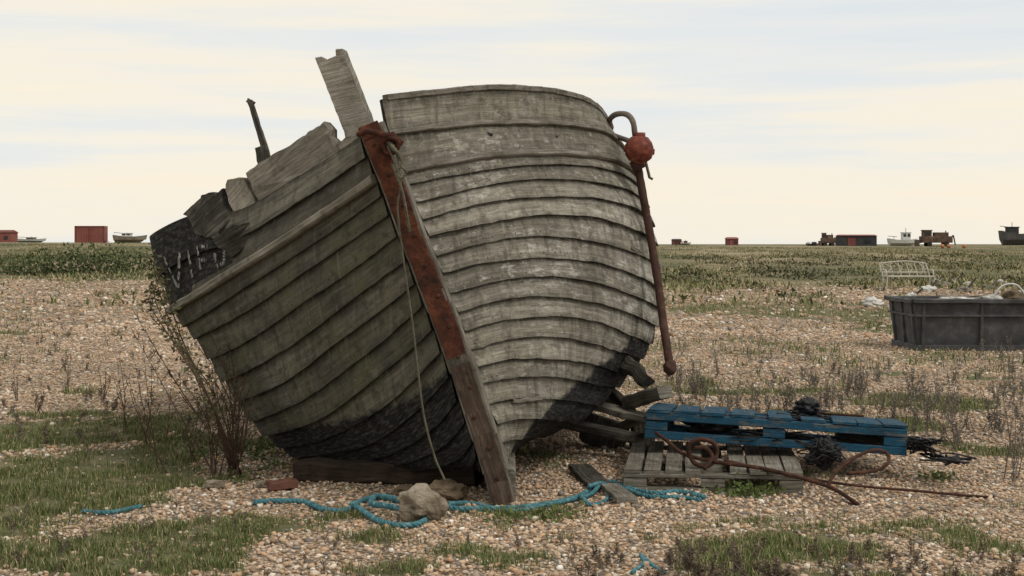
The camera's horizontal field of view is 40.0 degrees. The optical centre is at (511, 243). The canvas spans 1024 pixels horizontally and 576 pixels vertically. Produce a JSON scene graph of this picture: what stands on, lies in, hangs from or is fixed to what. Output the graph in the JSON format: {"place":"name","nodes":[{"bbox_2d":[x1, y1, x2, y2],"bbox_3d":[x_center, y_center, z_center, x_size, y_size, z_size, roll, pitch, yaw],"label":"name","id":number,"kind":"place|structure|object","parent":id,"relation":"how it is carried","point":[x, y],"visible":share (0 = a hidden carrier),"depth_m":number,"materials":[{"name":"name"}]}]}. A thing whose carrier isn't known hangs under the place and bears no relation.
{"place":"outdoors","nodes":[
{"label":"outdoors","id":0,"kind":"place"},
{"bbox_2d":[0,242,1023,575],"bbox_3d":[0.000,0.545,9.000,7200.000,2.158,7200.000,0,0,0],"label":"shingle ground","id":1,"kind":"structure","parent":0,"point":[664,262],"depth_m":9.93,"materials":[{"name":"beige gravel"}]},
{"bbox_2d":[0,230,18,241],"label":"red shed","id":2,"kind":"structure","parent":1,"relation":"on","point":[8,235],"depth_m":270.05,"materials":[{"name":"paint"}]},
{"bbox_2d":[18,237,45,241],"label":"white dinghy","id":3,"kind":"object","parent":1,"relation":"on","point":[30,239],"visible":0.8,"depth_m":289.15,"materials":[{"name":"paint"}]},
{"bbox_2d":[0,241,154,275],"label":"green scrub","id":4,"kind":"object","parent":1,"relation":"on","point":[13,268],"visible":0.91,"depth_m":71.51,"materials":[{"name":"green plant"}]},
{"bbox_2d":[74,226,107,242],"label":"shipping container","id":5,"kind":"object","parent":1,"relation":"on","point":[89,234],"visible":0.83,"depth_m":280.00,"materials":[{"name":"red metal"}]},
{"bbox_2d":[10,338,209,473],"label":"dry weeds","id":6,"kind":"object","parent":1,"relation":"on","point":[39,405],"visible":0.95,"depth_m":10.31,"materials":[{"name":"brown plant"}]},
{"bbox_2d":[112,232,146,242],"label":"old fishing boat","id":7,"kind":"object","parent":1,"relation":"on","point":[126,238],"visible":1,"depth_m":269.23,"materials":[{"name":"beige paint"}]},
{"bbox_2d":[132,243,254,476],"bbox_3d":[-2.027,0.752,9.037,0.764,1.519,1.242,0,0,-19],"label":"tall dock weed","id":8,"kind":"object","parent":1,"relation":"on","point":[232,449],"visible":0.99,"depth_m":9.10,"materials":[{"name":"brown plant"}]},
{"bbox_2d":[203,479,225,489],"bbox_3d":[-1.830,1.484,8.656,0.145,0.073,0.110,0,0,0],"label":"flint stone","id":9,"kind":"object","parent":1,"relation":"on","point":[213,483],"visible":0.8,"depth_m":8.62,"materials":[{"name":"beige stone"}]},
{"bbox_2d":[255,480,266,487],"bbox_3d":[-1.544,1.489,8.713,0.100,0.052,0.077,0,0,0],"label":"flint stone","id":10,"kind":"object","parent":1,"relation":"on","point":[261,484],"visible":0.73,"depth_m":8.69,"materials":[{"name":"beige stone"}]},
{"bbox_2d":[266,477,297,490],"bbox_3d":[-1.406,1.472,8.629,0.185,0.065,0.110,0,0,-21],"label":"brick","id":11,"kind":"object","parent":1,"relation":"on","point":[282,484],"visible":1,"depth_m":8.59,"materials":[{"name":"red brick"}]},
{"bbox_2d":[293,457,481,485],"bbox_3d":[-0.789,1.443,8.919,1.181,0.150,0.239,0,0,9],"label":"timber sleeper","id":12,"kind":"object","parent":1,"relation":"on","point":[318,469],"visible":0.64,"depth_m":8.83,"materials":[{"name":"brown wood"}]},
{"bbox_2d":[81,479,705,573],"bbox_3d":[-0.381,1.477,8.079,3.429,0.088,2.212,0,0,26],"label":"blue rope","id":13,"kind":"object","parent":1,"relation":"on","point":[591,490],"visible":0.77,"depth_m":8.00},
{"bbox_2d":[392,484,412,494],"bbox_3d":[-0.632,1.481,8.431,0.147,0.087,0.133,0,0,-32],"label":"brown stone","id":14,"kind":"object","parent":1,"relation":"on","point":[400,488],"visible":0.46,"depth_m":8.40,"materials":[{"name":"brown stone"}]},
{"bbox_2d":[149,49,676,505],"bbox_3d":[-0.753,0.175,11.149,3.717,2.728,6.471,0,0,0],"label":"derelict wooden boat","id":15,"kind":"object","parent":1,"relation":"on","point":[463,278],"visible":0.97,"depth_m":8.62,"materials":[{"name":"grey wood"}]},
{"bbox_2d":[397,483,448,522],"bbox_3d":[-0.484,1.417,7.648,0.284,0.225,0.226,0,0,0],"label":"stone","id":16,"kind":"object","parent":1,"relation":"on","point":[417,501],"visible":0.81,"depth_m":7.58,"materials":[{"name":"beige stone"}]},
{"bbox_2d":[429,479,468,500],"bbox_3d":[-0.391,1.449,8.252,0.275,0.141,0.202,0,0,0],"label":"brown stone","id":17,"kind":"object","parent":1,"relation":"on","point":[449,489],"visible":0.67,"depth_m":8.19,"materials":[{"name":"brown stone"}]},
{"bbox_2d":[0,323,1023,575],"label":"shingle pebbles","id":18,"kind":"object","parent":1,"relation":"on","point":[324,547],"visible":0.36,"depth_m":8.75,"materials":[{"name":"gravel"}]},
{"bbox_2d":[0,381,1023,575],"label":"turf grass","id":19,"kind":"structure","parent":1,"relation":"on","point":[41,488],"depth_m":7.49,"materials":[{"name":"green plant"}]},
{"bbox_2d":[0,278,1023,339],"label":"shingle pebbles","id":20,"kind":"object","parent":1,"relation":"on","point":[145,316],"visible":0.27,"depth_m":32.09,"materials":[{"name":"stone"}]},
{"bbox_2d":[0,243,1023,305],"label":"dry grassland","id":21,"kind":"structure","parent":1,"relation":"on","point":[672,285],"depth_m":67.11,"materials":[{"name":"green plant"}]},
{"bbox_2d":[0,315,1023,575],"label":"brown weeds","id":22,"kind":"object","parent":1,"relation":"on","point":[688,561],"visible":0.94,"depth_m":6.58,"materials":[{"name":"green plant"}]},
{"bbox_2d":[0,282,1023,394],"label":"shingle vegetation","id":23,"kind":"object","parent":1,"relation":"on","point":[90,386],"visible":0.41,"depth_m":20.89,"materials":[{"name":"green plant"}]},
{"bbox_2d":[167,430,954,527],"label":"leafy ground weeds","id":24,"kind":"object","parent":1,"relation":"on","point":[730,490],"visible":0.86,"depth_m":8.55,"materials":[{"name":"green plant"}]},
{"bbox_2d":[568,464,610,485],"bbox_3d":[0.491,1.476,8.964,0.159,0.041,0.750,0,0,-7],"label":"driftwood plank","id":25,"kind":"object","parent":1,"relation":"on","point":[585,474],"visible":0.88,"depth_m":8.98,"materials":[{"name":"grey wood"}]},
{"bbox_2d":[579,413,654,448],"bbox_3d":[0.782,1.395,10.428,0.567,0.310,0.228,0,0,0],"label":"timber prop","id":26,"kind":"object","parent":1,"relation":"on","point":[596,441],"visible":0.26,"depth_m":10.37,"materials":[{"name":"brown wood"}]},
{"bbox_2d":[564,421,644,442],"bbox_3d":[0.617,1.318,9.950,0.646,0.130,0.148,0,0,29],"label":"driftwood plank","id":27,"kind":"object","parent":26,"relation":"on","point":[608,432],"visible":0.79,"depth_m":9.86,"materials":[{"name":"grey wood"}]},
{"bbox_2d":[609,412,645,429],"bbox_3d":[0.886,1.293,10.247,0.131,0.177,0.400,0,0,-39],"label":"driftwood plank","id":28,"kind":"object","parent":26,"relation":"on","point":[625,424],"visible":0.5,"depth_m":10.25,"materials":[{"name":"brown wood"}]},
{"bbox_2d":[594,402,646,422],"bbox_3d":[0.766,1.203,10.151,0.536,0.121,0.169,0,0,36],"label":"driftwood plank","id":29,"kind":"object","parent":28,"relation":"on","point":[614,410],"visible":0.71,"depth_m":10.07,"materials":[{"name":"grey wood"}]},
{"bbox_2d":[622,385,672,408],"bbox_3d":[0.963,1.095,10.047,0.146,0.198,0.409,0,0,-38],"label":"driftwood plank","id":30,"kind":"object","parent":29,"relation":"on","point":[644,397],"visible":1,"depth_m":9.96,"materials":[{"name":"grey wood"}]},
{"bbox_2d":[609,389,635,409],"bbox_3d":[0.770,1.123,10.349,0.080,0.251,0.385,0,0,-34],"label":"driftwood plank","id":31,"kind":"object","parent":28,"relation":"on","point":[616,396],"visible":0.4,"depth_m":10.31,"materials":[{"name":"grey wood"}]},
{"bbox_2d":[605,397,616,404],"bbox_3d":[0.729,1.156,10.449,0.087,0.108,0.375,0,0,-35],"label":"driftwood plank","id":32,"kind":"object","parent":31,"relation":"on","point":[609,400],"visible":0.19,"depth_m":10.39,"materials":[{"name":"brown wood"}]},
{"bbox_2d":[601,483,637,502],"bbox_3d":[0.626,1.468,8.312,0.129,0.048,0.594,0,0,-6],"label":"driftwood plank","id":33,"kind":"object","parent":1,"relation":"on","point":[617,492],"visible":1,"depth_m":8.22,"materials":[{"name":"grey wood"}]},
{"bbox_2d":[671,239,681,244],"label":"hut","id":34,"kind":"object","parent":1,"relation":"on","point":[675,241],"visible":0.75,"depth_m":300.00,"materials":[{"name":"red paint"}]},
{"bbox_2d":[680,240,690,244],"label":"upturned dinghy","id":35,"kind":"object","parent":1,"relation":"on","point":[684,243],"visible":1,"depth_m":299.37,"materials":[{"name":"white paint"}]},
{"bbox_2d":[623,441,803,493],"bbox_3d":[1.296,1.439,9.147,1.084,0.139,1.273,0,0,7],"label":"wooden pallet","id":36,"kind":"object","parent":1,"relation":"on","point":[645,461],"visible":0.87,"depth_m":8.75,"materials":[{"name":"grey wood"}]},
{"bbox_2d":[725,237,738,244],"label":"hut","id":37,"kind":"object","parent":1,"relation":"on","point":[731,240],"visible":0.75,"depth_m":300.00,"materials":[{"name":"red paint"}]},
{"bbox_2d":[644,403,907,455],"bbox_3d":[1.769,1.242,9.499,1.681,0.314,0.822,0,0,10],"label":"blue pallet","id":38,"kind":"object","parent":1,"relation":"on","point":[661,418],"visible":0.92,"depth_m":9.15,"materials":[{"name":"paint"}]},
{"bbox_2d":[792,412,863,416],"bbox_3d":[2.142,1.153,9.550,0.477,0.032,0.017,0,0,12],"label":"loose rod","id":39,"kind":"object","parent":38,"relation":"on","point":[840,414],"visible":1,"depth_m":9.52,"materials":[{"name":"red metal"}]},
{"bbox_2d":[682,397,882,470],"bbox_3d":[1.839,1.230,9.391,1.254,0.400,0.825,0,0,43],"label":"black polythene","id":40,"kind":"object","parent":1,"relation":"on","point":[807,405],"visible":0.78,"depth_m":9.23,"materials":[{"name":"plastic"}]},
{"bbox_2d":[695,409,976,465],"bbox_3d":[1.997,1.265,9.158,1.955,0.284,0.976,0,0,38],"label":"black netting","id":41,"kind":"object","parent":40,"relation":"on","point":[918,443],"visible":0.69,"depth_m":8.93,"materials":[{"name":"fabric"}]},
{"bbox_2d":[806,242,817,245],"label":"rowing boat","id":42,"kind":"object","parent":1,"relation":"on","point":[812,244],"visible":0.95,"depth_m":299.25,"materials":[{"name":"paint"}]},
{"bbox_2d":[655,431,995,505],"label":"rusty iron rods","id":43,"kind":"object","parent":1,"relation":"on","point":[712,461],"visible":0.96,"depth_m":8.53,"materials":[{"name":"brown metal"}]},
{"bbox_2d":[818,233,835,245],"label":"tracked loader","id":44,"kind":"object","parent":1,"relation":"on","point":[825,239],"visible":0.89,"depth_m":290.10,"materials":[{"name":"metal"}]},
{"bbox_2d":[661,250,1023,302],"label":"green scrub","id":45,"kind":"object","parent":1,"relation":"on","point":[770,269],"visible":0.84,"depth_m":65.59,"materials":[{"name":"green plant"}]},
{"bbox_2d":[665,328,1023,481],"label":"dry shingle weeds","id":46,"kind":"object","parent":1,"relation":"on","point":[950,399],"visible":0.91,"depth_m":12.40,"materials":[{"name":"brown plant"}]},
{"bbox_2d":[836,235,876,245],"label":"dark shed","id":47,"kind":"structure","parent":1,"relation":"on","point":[856,240],"depth_m":260.00,"materials":[{"name":"paint"}]},
{"bbox_2d":[848,238,855,245],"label":"door","id":48,"kind":"structure","parent":47,"relation":"in","point":[851,241],"depth_m":259.89,"materials":[{"name":"red paint"}]},
{"bbox_2d":[864,239,871,242],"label":"window","id":49,"kind":"structure","parent":47,"relation":"in","point":[865,240],"depth_m":259.89,"materials":[{"name":"black glass"}]},
{"bbox_2d":[861,296,884,306],"bbox_3d":[8.572,1.388,33.423,0.556,0.300,0.329,0,0,0],"label":"white plastic sack","id":50,"kind":"object","parent":1,"relation":"on","point":[869,301],"visible":0.95,"depth_m":33.33,"materials":[{"name":"paint"}]},
{"bbox_2d":[887,228,917,245],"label":"white fishing boat","id":51,"kind":"object","parent":1,"relation":"on","point":[906,240],"visible":0.84,"depth_m":254.25,"materials":[{"name":"paint"}]},
{"bbox_2d":[879,260,935,288],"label":"metal garden bench","id":52,"kind":"object","parent":1,"relation":"on","point":[885,272],"visible":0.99,"depth_m":46.81,"materials":[{"name":"white metal"}]},
{"bbox_2d":[905,288,922,295],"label":"beach litter","id":53,"kind":"object","parent":1,"relation":"on","point":[913,294],"visible":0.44,"depth_m":39.38,"materials":[{"name":"white paint"}]},
{"bbox_2d":[920,279,937,291],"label":"beach litter","id":54,"kind":"object","parent":1,"relation":"on","point":[932,288],"visible":0.7,"depth_m":43.88,"materials":[{"name":"white paint"}]},
{"bbox_2d":[914,230,955,245],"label":"tracked excavator","id":55,"kind":"object","parent":1,"relation":"on","point":[926,238],"visible":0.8,"depth_m":235.10,"materials":[{"name":"metal"}]},
{"bbox_2d":[935,276,952,286],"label":"beach litter","id":56,"kind":"object","parent":1,"relation":"on","point":[945,283],"visible":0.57,"depth_m":47.94,"materials":[{"name":"grey plant"}]},
{"bbox_2d":[940,244,965,247],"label":"orange buoys","id":57,"kind":"object","parent":1,"relation":"on","point":[949,245],"visible":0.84,"depth_m":189.80},
{"bbox_2d":[884,283,1023,351],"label":"plastic fish tub","id":58,"kind":"object","parent":1,"relation":"on","point":[954,322],"visible":1,"depth_m":19.61,"materials":[{"name":"grey plastic"}]},
{"bbox_2d":[956,281,973,292],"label":"beach litter","id":59,"kind":"object","parent":1,"relation":"on","point":[964,289],"visible":0.64,"depth_m":43.20,"materials":[{"name":"grey plant"}]},
{"bbox_2d":[980,279,997,289],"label":"beach litter","id":60,"kind":"object","parent":1,"relation":"on","point":[991,286],"visible":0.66,"depth_m":46.27,"materials":[{"name":"grey plant"}]},
{"bbox_2d":[998,226,1023,244],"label":"beached trawler","id":61,"kind":"object","parent":1,"relation":"on","point":[1010,236],"visible":1,"depth_m":219.21,"materials":[{"name":"paint"}]},
{"bbox_2d":[0,0,1023,243],"label":"sky","id":62,"kind":"structure","parent":0,"point":[765,121],"materials":[{"name":"white"}]}
]}

